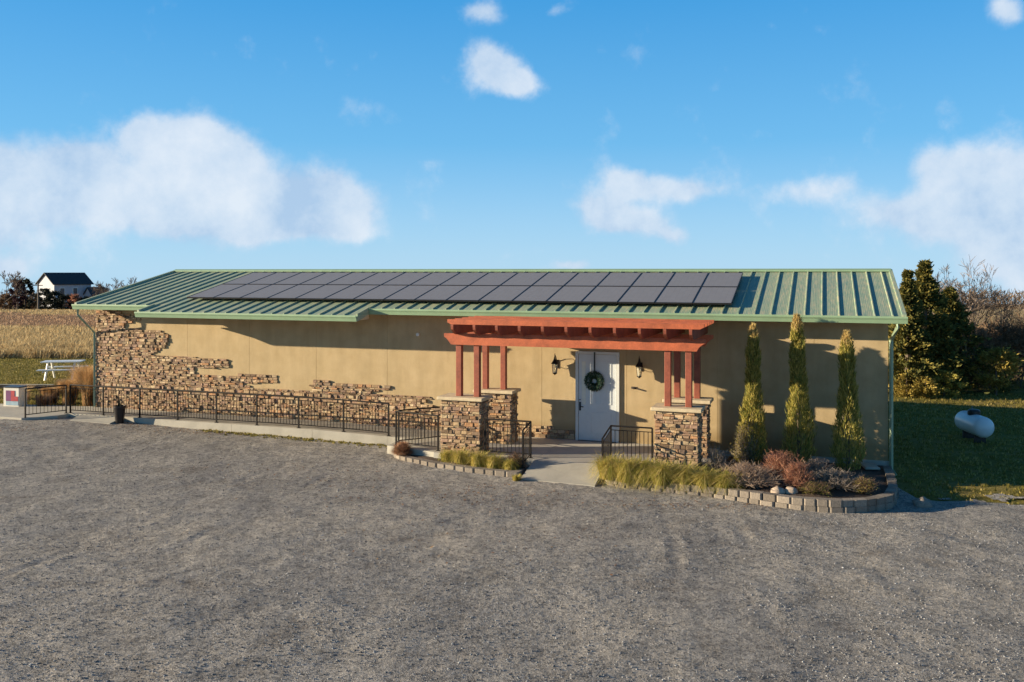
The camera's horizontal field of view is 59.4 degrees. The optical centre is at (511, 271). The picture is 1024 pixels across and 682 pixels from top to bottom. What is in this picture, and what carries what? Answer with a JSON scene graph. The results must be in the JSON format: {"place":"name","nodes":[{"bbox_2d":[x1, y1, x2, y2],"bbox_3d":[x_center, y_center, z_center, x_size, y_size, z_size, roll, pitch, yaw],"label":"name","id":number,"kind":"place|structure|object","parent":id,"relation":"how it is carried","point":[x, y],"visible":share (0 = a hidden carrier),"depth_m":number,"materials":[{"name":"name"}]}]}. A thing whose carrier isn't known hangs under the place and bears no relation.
{"place":"outdoors","nodes":[
{"label":"outdoors","id":0,"kind":"place"},
{"bbox_2d":[0,404,86,419],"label":"sidewalk","id":1,"kind":"structure","parent":0,"point":[12,412],"depth_m":29.50,"materials":[{"name":"concrete"}]},
{"bbox_2d":[3,385,27,406],"bbox_3d":[-17.150,4.325,31.000,0.660,0.750,0.440,0,0,11],"label":"cream cabinet","id":2,"kind":"object","parent":1,"relation":"on","point":[13,395],"visible":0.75,"depth_m":30.81,"materials":[{"name":"metal"}]},
{"bbox_2d":[24,384,66,417],"bbox_3d":[-15.013,4.165,28.914,1.314,0.969,0.124,0,0,-39],"label":"metal railing","id":3,"kind":"object","parent":1,"relation":"on","point":[65,410],"visible":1,"depth_m":28.88,"materials":[{"name":"black metal"}]},
{"bbox_2d":[0,308,95,357],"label":"field grass","id":4,"kind":"structure","parent":0,"point":[44,333],"depth_m":60.98,"materials":[{"name":"plant"}]},
{"bbox_2d":[409,455,523,472],"bbox_3d":[-1.487,4.875,22.916,4.029,0.118,0.946,0,0,25],"label":"planting bed","id":5,"kind":"object","parent":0,"point":[430,458],"visible":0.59,"depth_m":23.12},
{"bbox_2d":[389,440,414,455],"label":"ornamental grass","id":6,"kind":"object","parent":5,"relation":"on","point":[401,448],"depth_m":23.61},
{"bbox_2d":[464,448,496,467],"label":"grass clump","id":7,"kind":"object","parent":5,"relation":"on","point":[476,458],"visible":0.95,"depth_m":22.36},
{"bbox_2d":[481,452,507,468],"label":"grass clump","id":8,"kind":"object","parent":5,"relation":"on","point":[494,462],"visible":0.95,"depth_m":22.15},
{"bbox_2d":[0,417,1023,681],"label":"gravel lot","id":9,"kind":"structure","parent":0,"point":[714,621],"depth_m":14.82,"materials":[{"name":"gravel"}]},
{"bbox_2d":[69,415,114,423],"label":"concrete kerb ramp","id":10,"kind":"structure","parent":9,"relation":"on","point":[96,419],"depth_m":28.47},
{"bbox_2d":[0,418,927,598],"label":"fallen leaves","id":11,"kind":"object","parent":9,"relation":"on","point":[419,491],"visible":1,"depth_m":19.80,"materials":[{"name":"brown plant"}]},
{"bbox_2d":[605,466,898,512],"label":"block retaining wall","id":12,"kind":"structure","parent":9,"relation":"on","point":[887,499],"depth_m":19.29,"materials":[{"name":"concrete"}]},
{"bbox_2d":[0,357,1023,504],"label":"lawn","id":13,"kind":"structure","parent":0,"point":[901,484],"depth_m":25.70,"materials":[{"name":"plant"}]},
{"bbox_2d":[36,360,87,380],"bbox_3d":[-19.699,4.318,39.393,1.640,0.819,1.685,0,0,-9],"label":"picnic table","id":14,"kind":"object","parent":13,"relation":"on","point":[52,367],"visible":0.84,"depth_m":39.06,"materials":[{"name":"white paint"}]},
{"bbox_2d":[51,378,79,404],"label":"ornamental grass","id":15,"kind":"object","parent":13,"relation":"on","point":[64,382],"depth_m":31.77,"materials":[{"name":"plant"}]},
{"bbox_2d":[59,363,92,405],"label":"ornamental grass","id":16,"kind":"object","parent":13,"relation":"on","point":[83,375],"depth_m":31.50,"materials":[{"name":"plant"}]},
{"bbox_2d":[888,372,923,397],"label":"shrub","id":17,"kind":"object","parent":13,"relation":"on","point":[902,390],"visible":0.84,"depth_m":36.51,"materials":[{"name":"green plant"}]},
{"bbox_2d":[888,269,944,388],"bbox_3d":[16.404,2.498,37.605,3.163,5.273,3.130,0,0,-13],"label":"red cedar","id":18,"kind":"object","parent":13,"relation":"on","point":[916,344],"visible":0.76,"depth_m":37.13,"materials":[{"name":"green plant"}]},
{"bbox_2d":[906,374,940,398],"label":"shrub","id":19,"kind":"object","parent":13,"relation":"on","point":[930,392],"visible":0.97,"depth_m":36.24,"materials":[{"name":"green plant"}]},
{"bbox_2d":[888,259,989,397],"bbox_3d":[17.783,2.414,38.493,5.076,5.963,4.814,0,0,0],"label":"red cedar","id":20,"kind":"object","parent":13,"relation":"on","point":[931,297],"visible":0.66,"depth_m":38.02,"materials":[{"name":"green plant"}]},
{"bbox_2d":[918,286,1019,393],"bbox_3d":[19.436,3.032,39.978,4.932,4.846,4.467,0,0,-8],"label":"red cedar","id":21,"kind":"object","parent":13,"relation":"on","point":[957,309],"visible":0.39,"depth_m":39.31,"materials":[{"name":"green plant"}]},
{"bbox_2d":[954,406,993,442],"bbox_3d":[14.164,4.633,27.582,0.990,0.994,2.247,0,0,22],"label":"propane tank","id":22,"kind":"object","parent":13,"relation":"on","point":[974,424],"visible":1,"depth_m":26.87,"materials":[{"name":"metal"}]},
{"bbox_2d":[0,0,1023,303],"label":"sky","id":23,"kind":"structure","parent":0,"point":[141,139],"materials":[{"name":"blue"}]},
{"bbox_2d":[4,305,1023,356],"bbox_3d":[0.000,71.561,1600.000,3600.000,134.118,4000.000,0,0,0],"label":"field ground","id":24,"kind":"structure","parent":0,"point":[1013,310],"depth_m":104.81,"materials":[{"name":"plant"}]},
{"bbox_2d":[0,270,33,308],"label":"bare tree","id":25,"kind":"object","parent":24,"relation":"on","point":[14,281],"visible":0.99,"depth_m":144.57,"materials":[{"name":"brown plant"}]},
{"bbox_2d":[8,280,28,308],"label":"dark tree","id":26,"kind":"object","parent":24,"relation":"on","point":[16,300],"visible":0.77,"depth_m":149.88,"materials":[{"name":"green plant"}]},
{"bbox_2d":[35,273,104,308],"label":"farmhouse","id":27,"kind":"object","parent":24,"relation":"on","point":[80,284],"visible":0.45,"depth_m":221.79,"materials":[{"name":"white"}]},
{"bbox_2d":[55,406,167,422],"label":"ramp","id":28,"kind":"structure","parent":24,"relation":"on","point":[133,417],"depth_m":29.40,"materials":[{"name":"concrete"}]},
{"bbox_2d":[138,411,255,431],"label":"ramp","id":29,"kind":"structure","parent":24,"relation":"on","point":[204,424],"depth_m":28.00,"materials":[{"name":"concrete"}]},
{"bbox_2d":[232,417,332,437],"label":"ramp","id":30,"kind":"structure","parent":24,"relation":"on","point":[303,431],"depth_m":26.90,"materials":[{"name":"concrete"}]},
{"bbox_2d":[312,422,407,444],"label":"ramp","id":31,"kind":"structure","parent":24,"relation":"on","point":[337,434],"depth_m":26.05,"materials":[{"name":"concrete"}]},
{"bbox_2d":[387,428,440,456],"bbox_3d":[-2.539,4.935,25.096,2.100,0.530,2.900,0,0,19],"label":"landing","id":32,"kind":"object","parent":24,"relation":"on","point":[421,450],"visible":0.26,"depth_m":24.76,"materials":[{"name":"concrete"}]},
{"bbox_2d":[69,384,390,435],"bbox_3d":[-8.962,4.171,27.406,11.640,0.999,0.090,0,0,19],"label":"metal railing","id":33,"kind":"object","parent":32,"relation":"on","point":[216,395],"visible":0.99,"depth_m":27.15,"materials":[{"name":"black metal"}]},
{"bbox_2d":[395,411,439,450],"bbox_3d":[-2.536,4.231,23.919,1.525,0.939,0.108,0,0,32],"label":"metal railing","id":34,"kind":"object","parent":32,"relation":"on","point":[396,441],"visible":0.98,"depth_m":23.88,"materials":[{"name":"black metal"}]},
{"bbox_2d":[398,406,440,442],"bbox_3d":[-2.520,4.231,24.771,1.439,0.939,0.127,0,0,-30],"label":"metal railing","id":35,"kind":"object","parent":32,"relation":"on","point":[413,421],"visible":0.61,"depth_m":24.69,"materials":[{"name":"black metal"}]},
{"bbox_2d":[394,454,528,476],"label":"block retaining wall","id":36,"kind":"structure","parent":24,"relation":"on","point":[469,469],"depth_m":22.24,"materials":[{"name":"concrete"}]},
{"bbox_2d":[71,268,907,475],"bbox_3d":[-1.408,2.553,29.168,25.620,5.293,8.785,0,0,19],"label":"stone and stucco building","id":37,"kind":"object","parent":24,"relation":"on","point":[162,331],"visible":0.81,"depth_m":26.30,"materials":[{"name":"paint"}]},
{"bbox_2d":[187,284,245,298],"bbox_3d":[-9.788,0.648,29.818,1.003,0.046,1.785,0,13,19],"label":"solar panel","id":38,"kind":"object","parent":37,"relation":"on","point":[211,293],"visible":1,"depth_m":29.73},
{"bbox_2d":[213,284,271,298],"bbox_3d":[-8.829,0.648,29.484,1.003,0.048,1.785,0,13,19],"label":"solar panel","id":39,"kind":"object","parent":37,"relation":"on","point":[241,291],"visible":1,"depth_m":29.40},
{"bbox_2d":[223,272,276,283],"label":"solar panel","id":40,"kind":"object","parent":37,"relation":"on","point":[250,277],"visible":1,"depth_m":31.52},
{"bbox_2d":[240,284,295,298],"bbox_3d":[-7.870,0.648,29.150,1.003,0.046,1.785,0,13,19],"label":"solar panel","id":41,"kind":"object","parent":37,"relation":"on","point":[268,291],"visible":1,"depth_m":29.02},
{"bbox_2d":[248,272,300,283],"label":"solar panel","id":42,"kind":"object","parent":37,"relation":"on","point":[275,278],"visible":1,"depth_m":31.19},
{"bbox_2d":[267,285,322,299],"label":"solar panel","id":43,"kind":"object","parent":37,"relation":"on","point":[293,293],"visible":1,"depth_m":28.70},
{"bbox_2d":[274,272,325,284],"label":"solar panel","id":44,"kind":"object","parent":37,"relation":"on","point":[299,278],"visible":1,"depth_m":30.81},
{"bbox_2d":[295,285,350,299],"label":"solar panel","id":45,"kind":"object","parent":37,"relation":"on","point":[322,292],"visible":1,"depth_m":28.36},
{"bbox_2d":[299,272,351,284],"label":"solar panel","id":46,"kind":"object","parent":37,"relation":"on","point":[325,278],"visible":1,"depth_m":30.48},
{"bbox_2d":[324,285,379,299],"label":"solar panel","id":47,"kind":"object","parent":37,"relation":"on","point":[351,292],"visible":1,"depth_m":28.05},
{"bbox_2d":[326,272,377,284],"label":"solar panel","id":48,"kind":"object","parent":37,"relation":"on","point":[352,278],"visible":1,"depth_m":30.16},
{"bbox_2d":[353,272,404,284],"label":"solar panel","id":49,"kind":"object","parent":37,"relation":"on","point":[379,278],"visible":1,"depth_m":29.83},
{"bbox_2d":[354,285,408,300],"bbox_3d":[-4.034,0.648,27.815,1.003,0.046,1.785,0,13,19],"label":"solar panel","id":50,"kind":"object","parent":37,"relation":"on","point":[381,293],"visible":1,"depth_m":27.72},
{"bbox_2d":[382,272,431,284],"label":"solar panel","id":51,"kind":"object","parent":37,"relation":"on","point":[407,278],"visible":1,"depth_m":29.51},
{"bbox_2d":[384,285,437,300],"bbox_3d":[-3.075,0.648,27.481,1.003,0.046,1.785,0,13,19],"label":"solar panel","id":52,"kind":"object","parent":37,"relation":"on","point":[411,293],"visible":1,"depth_m":27.37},
{"bbox_2d":[410,272,459,284],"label":"solar panel","id":53,"kind":"object","parent":37,"relation":"on","point":[435,278],"visible":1,"depth_m":29.18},
{"bbox_2d":[415,285,466,300],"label":"solar panel","id":54,"kind":"object","parent":37,"relation":"on","point":[441,292],"visible":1,"depth_m":27.05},
{"bbox_2d":[440,272,488,285],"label":"solar panel","id":55,"kind":"object","parent":37,"relation":"on","point":[464,278],"visible":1,"depth_m":28.83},
{"bbox_2d":[446,286,497,301],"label":"solar panel","id":56,"kind":"object","parent":37,"relation":"on","point":[472,293],"visible":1,"depth_m":26.67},
{"bbox_2d":[469,272,517,285],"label":"solar panel","id":57,"kind":"object","parent":37,"relation":"on","point":[494,279],"visible":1,"depth_m":28.46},
{"bbox_2d":[479,286,529,301],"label":"solar panel","id":58,"kind":"object","parent":37,"relation":"on","point":[504,293],"visible":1,"depth_m":26.35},
{"bbox_2d":[500,272,547,285],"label":"solar panel","id":59,"kind":"object","parent":37,"relation":"on","point":[524,278],"visible":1,"depth_m":28.14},
{"bbox_2d":[512,286,562,302],"bbox_3d":[0.761,0.648,26.146,1.003,0.046,1.785,0,13,19],"label":"solar panel","id":60,"kind":"object","parent":37,"relation":"on","point":[541,294],"visible":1,"depth_m":26.04,"materials":[{"name":"glass"}]},
{"bbox_2d":[532,272,577,285],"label":"solar panel","id":61,"kind":"object","parent":37,"relation":"on","point":[555,278],"visible":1,"depth_m":27.82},
{"bbox_2d":[546,286,595,302],"bbox_3d":[1.720,0.648,25.812,1.003,0.046,1.785,0,13,19],"label":"solar panel","id":62,"kind":"object","parent":37,"relation":"on","point":[571,294],"visible":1,"depth_m":25.69,"materials":[{"name":"glass"}]},
{"bbox_2d":[564,272,609,285],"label":"solar panel","id":63,"kind":"object","parent":37,"relation":"on","point":[587,278],"visible":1,"depth_m":27.50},
{"bbox_2d":[575,351,619,442],"bbox_3d":[2.365,3.462,24.887,1.240,2.485,0.170,0,0,19],"label":"door","id":64,"kind":"structure","parent":37,"relation":"in","point":[595,411],"depth_m":24.89,"materials":[{"name":"white paint"}]},
{"bbox_2d":[584,352,604,391],"bbox_3d":[2.277,2.785,24.853,0.623,1.109,0.236,0,0,19],"label":"wreath","id":65,"kind":"object","parent":64,"relation":"hanging from","point":[596,386],"visible":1,"depth_m":24.82,"materials":[{"name":"plant"}]},
{"bbox_2d":[581,286,629,302],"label":"solar panel","id":66,"kind":"object","parent":37,"relation":"on","point":[605,294],"visible":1,"depth_m":25.39,"materials":[{"name":"glass"}]},
{"bbox_2d":[597,272,641,285],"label":"solar panel","id":67,"kind":"object","parent":37,"relation":"on","point":[619,278],"visible":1,"depth_m":27.16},
{"bbox_2d":[618,286,664,303],"bbox_3d":[3.638,0.648,25.144,1.003,0.046,1.785,0,13,19],"label":"solar panel","id":68,"kind":"object","parent":37,"relation":"on","point":[639,295],"visible":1,"depth_m":25.01,"materials":[{"name":"glass"}]},
{"bbox_2d":[631,273,674,286],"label":"solar panel","id":69,"kind":"object","parent":37,"relation":"on","point":[652,279],"visible":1,"depth_m":26.75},
{"bbox_2d":[655,287,700,303],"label":"solar panel","id":70,"kind":"object","parent":37,"relation":"on","point":[677,295],"visible":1,"depth_m":24.69,"materials":[{"name":"glass"}]},
{"bbox_2d":[666,273,707,286],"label":"solar panel","id":71,"kind":"object","parent":37,"relation":"on","point":[687,279],"visible":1,"depth_m":26.41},
{"bbox_2d":[693,287,737,304],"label":"solar panel","id":72,"kind":"object","parent":37,"relation":"on","point":[716,295],"visible":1,"depth_m":24.35,"materials":[{"name":"glass"}]},
{"bbox_2d":[702,273,742,286],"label":"solar panel","id":73,"kind":"object","parent":37,"relation":"on","point":[722,279],"visible":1,"depth_m":26.09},
{"bbox_2d":[434,436,565,465],"bbox_3d":[-0.255,4.950,24.269,2.742,0.500,2.960,0,0,19],"label":"porch","id":74,"kind":"object","parent":24,"relation":"on","point":[541,446],"visible":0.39,"depth_m":23.99,"materials":[{"name":"concrete"}]},
{"bbox_2d":[437,393,492,454],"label":"stone pillar","id":75,"kind":"structure","parent":74,"relation":"on","point":[464,416],"depth_m":23.21,"materials":[{"name":"stone"}]},
{"bbox_2d":[444,316,716,406],"bbox_3d":[1.773,2.235,23.415,6.750,2.019,3.000,0,0,19],"label":"pergola","id":76,"kind":"object","parent":75,"relation":"on","point":[502,332],"visible":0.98,"depth_m":22.72,"materials":[{"name":"wood"}]},
{"bbox_2d":[473,387,520,443],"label":"stone pillar","id":77,"kind":"structure","parent":74,"relation":"on","point":[503,404],"depth_m":24.54,"materials":[{"name":"stone"}]},
{"bbox_2d":[484,418,532,467],"bbox_3d":[-0.212,4.290,22.549,1.320,1.059,0.710,0,0,19],"label":"metal railing","id":78,"kind":"object","parent":74,"relation":"on","point":[524,453],"visible":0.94,"depth_m":22.76,"materials":[{"name":"black metal"}]},
{"bbox_2d":[0,289,1023,308],"bbox_3d":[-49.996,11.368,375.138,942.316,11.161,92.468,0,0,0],"label":"distant woods","id":79,"kind":"object","parent":24,"relation":"on","point":[1021,295],"visible":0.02,"depth_m":370.04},
{"bbox_2d":[535,439,628,463],"bbox_3d":[1.893,4.950,23.521,1.792,0.500,2.960,0,0,19],"label":"porch","id":80,"kind":"object","parent":24,"relation":"on","point":[572,451],"visible":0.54,"depth_m":23.46,"materials":[{"name":"concrete"}]},
{"bbox_2d":[613,443,718,470],"bbox_3d":[3.877,4.950,22.831,2.392,0.500,2.960,0,0,19],"label":"porch","id":81,"kind":"object","parent":24,"relation":"on","point":[645,450],"visible":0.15,"depth_m":23.33,"materials":[{"name":"concrete"}]},
{"bbox_2d":[601,425,652,461],"bbox_3d":[2.763,4.310,21.439,1.110,1.099,0.970,0,0,19],"label":"metal railing","id":82,"kind":"object","parent":81,"relation":"on","point":[604,446],"visible":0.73,"depth_m":21.77,"materials":[{"name":"black metal"}]},
{"bbox_2d":[651,403,705,469],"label":"stone pillar","id":83,"kind":"structure","parent":81,"relation":"on","point":[678,431],"depth_m":21.36,"materials":[{"name":"stone"}]},
{"bbox_2d":[663,396,713,457],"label":"stone pillar","id":84,"kind":"structure","parent":81,"relation":"on","point":[706,433],"depth_m":22.63,"materials":[{"name":"stone"}]},
{"bbox_2d":[932,369,968,397],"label":"shrub","id":85,"kind":"object","parent":24,"relation":"on","point":[943,376],"visible":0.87,"depth_m":36.59,"materials":[{"name":"green plant"}]},
{"bbox_2d":[932,332,992,392],"bbox_3d":[19.730,3.966,39.713,3.462,3.440,3.258,0,0,41],"label":"thicket shrub","id":86,"kind":"object","parent":24,"relation":"on","point":[978,390],"visible":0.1,"depth_m":38.47,"materials":[{"name":"green plant"}]},
{"bbox_2d":[928,273,1020,334],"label":"bare tree","id":87,"kind":"object","parent":24,"relation":"on","point":[963,296],"visible":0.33,"depth_m":44.61,"materials":[{"name":"brown plant"}]},
{"bbox_2d":[932,256,1019,331],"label":"bare tree","id":88,"kind":"object","parent":24,"relation":"on","point":[979,297],"visible":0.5,"depth_m":43.71,"materials":[{"name":"brown plant"}]},
{"bbox_2d":[956,310,1023,384],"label":"thicket shrub","id":89,"kind":"object","parent":24,"relation":"on","point":[1009,333],"visible":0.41,"depth_m":39.70,"materials":[{"name":"brown plant"}]},
{"bbox_2d":[959,314,1020,387],"bbox_3d":[20.931,3.588,39.646,2.965,3.323,4.457,0,0,40],"label":"thicket shrub","id":90,"kind":"object","parent":24,"relation":"on","point":[986,341],"visible":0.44,"depth_m":39.53,"materials":[{"name":"brown plant"}]},
{"bbox_2d":[965,346,1023,395],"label":"yellow bush","id":91,"kind":"object","parent":24,"relation":"on","point":[1010,359],"visible":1,"depth_m":37.27,"materials":[{"name":"green plant"}]},
{"bbox_2d":[965,287,1023,330],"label":"bare tree","id":92,"kind":"object","parent":24,"relation":"on","point":[1003,302],"visible":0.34,"depth_m":43.85,"materials":[{"name":"brown plant"}]},
{"bbox_2d":[984,319,1023,387],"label":"thicket shrub","id":93,"kind":"object","parent":24,"relation":"on","point":[1021,354],"visible":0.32,"depth_m":39.73,"materials":[{"name":"brown plant"}]},
{"bbox_2d":[520,460,601,486],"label":"walkway","id":94,"kind":"structure","parent":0,"point":[558,472],"depth_m":21.55,"materials":[{"name":"concrete"}]},
{"bbox_2d":[649,456,887,497],"bbox_3d":[5.713,4.842,21.471,6.470,0.129,4.280,0,0,19],"label":"planting bed","id":95,"kind":"object","parent":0,"point":[879,476],"visible":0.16,"depth_m":20.19,"materials":[{"name":"soil"}]},
{"bbox_2d":[585,449,627,488],"bbox_3d":[2.399,4.649,21.166,1.554,0.783,1.616,0,0,31],"label":"grass clump","id":96,"kind":"object","parent":95,"relation":"on","point":[605,467],"visible":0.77,"depth_m":20.93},
{"bbox_2d":[607,456,647,490],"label":"grass clump","id":97,"kind":"object","parent":95,"relation":"on","point":[627,474],"visible":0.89,"depth_m":20.61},
{"bbox_2d":[623,454,676,491],"bbox_3d":[3.168,4.649,20.900,1.590,0.759,1.475,0,0,-43],"label":"grass clump","id":98,"kind":"object","parent":95,"relation":"on","point":[642,475],"visible":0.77,"depth_m":20.55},
{"bbox_2d":[637,458,695,491],"bbox_3d":[3.598,4.660,20.686,1.793,0.714,1.657,0,0,0],"label":"grass clump","id":99,"kind":"object","parent":95,"relation":"on","point":[661,478],"visible":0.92,"depth_m":20.34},
{"bbox_2d":[667,458,713,490],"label":"grass clump","id":100,"kind":"object","parent":95,"relation":"on","point":[682,473],"visible":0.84,"depth_m":20.29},
{"bbox_2d":[686,465,737,495],"bbox_3d":[4.393,4.702,20.403,1.404,0.561,1.510,0,0,42],"label":"grass clump","id":101,"kind":"object","parent":95,"relation":"on","point":[704,479],"visible":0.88,"depth_m":20.07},
{"bbox_2d":[701,444,735,472],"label":"dry shrub","id":102,"kind":"object","parent":95,"relation":"on","point":[715,461],"visible":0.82,"depth_m":21.28,"materials":[{"name":"grey plant"}]},
{"bbox_2d":[698,466,747,495],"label":"grass clump","id":103,"kind":"object","parent":95,"relation":"on","point":[725,484],"visible":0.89,"depth_m":19.93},
{"bbox_2d":[730,418,765,464],"bbox_3d":[5.840,4.215,22.332,0.881,1.258,0.902,0,0,34],"label":"leafy shrub","id":104,"kind":"object","parent":95,"relation":"on","point":[742,446],"visible":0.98,"depth_m":22.25,"materials":[{"name":"plant"}]},
{"bbox_2d":[709,459,789,488],"bbox_3d":[5.436,4.564,20.307,1.792,0.564,1.930,0,0,37],"label":"dead shrub","id":105,"kind":"object","parent":95,"relation":"on","point":[756,477],"visible":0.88,"depth_m":20.08,"materials":[{"name":"grey plant"}]},
{"bbox_2d":[735,322,769,464],"bbox_3d":[6.019,3.046,22.486,0.852,3.609,0.849,0,0,0],"label":"columnar juniper","id":106,"kind":"object","parent":95,"relation":"on","point":[753,403],"visible":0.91,"depth_m":22.37,"materials":[{"name":"green plant"}]},
{"bbox_2d":[757,449,808,479],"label":"rusty shrub","id":107,"kind":"object","parent":95,"relation":"on","point":[778,463],"visible":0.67,"depth_m":20.73,"materials":[{"name":"brown plant"}]},
{"bbox_2d":[778,459,815,489],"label":"rusty shrub","id":108,"kind":"object","parent":95,"relation":"on","point":[797,476],"visible":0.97,"depth_m":19.88,"materials":[{"name":"red plant"}]},
{"bbox_2d":[779,313,817,464],"bbox_3d":[7.058,2.919,22.114,0.868,3.863,0.878,0,0,0],"label":"columnar juniper","id":109,"kind":"object","parent":95,"relation":"on","point":[797,369],"visible":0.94,"depth_m":22.00,"materials":[{"name":"green plant"}]},
{"bbox_2d":[794,480,833,496],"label":"leafy plant","id":110,"kind":"object","parent":95,"relation":"on","point":[815,487],"visible":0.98,"depth_m":19.46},
{"bbox_2d":[794,455,836,479],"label":"dead shrub","id":111,"kind":"object","parent":95,"relation":"on","point":[815,464],"visible":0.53,"depth_m":20.86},
{"bbox_2d":[807,467,869,491],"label":"bare shrub","id":112,"kind":"object","parent":95,"relation":"on","point":[837,480],"visible":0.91,"depth_m":19.94,"materials":[{"name":"plant"}]},
{"bbox_2d":[828,329,866,470],"bbox_3d":[8.174,3.114,21.809,0.914,3.473,0.957,0,0,31],"label":"columnar juniper","id":113,"kind":"object","parent":95,"relation":"on","point":[848,384],"visible":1,"depth_m":21.68,"materials":[{"name":"green plant"}]},
{"bbox_2d":[847,475,879,494],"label":"leafy plant","id":114,"kind":"object","parent":95,"relation":"on","point":[864,486],"visible":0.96,"depth_m":19.54,"materials":[{"name":"green plant"}]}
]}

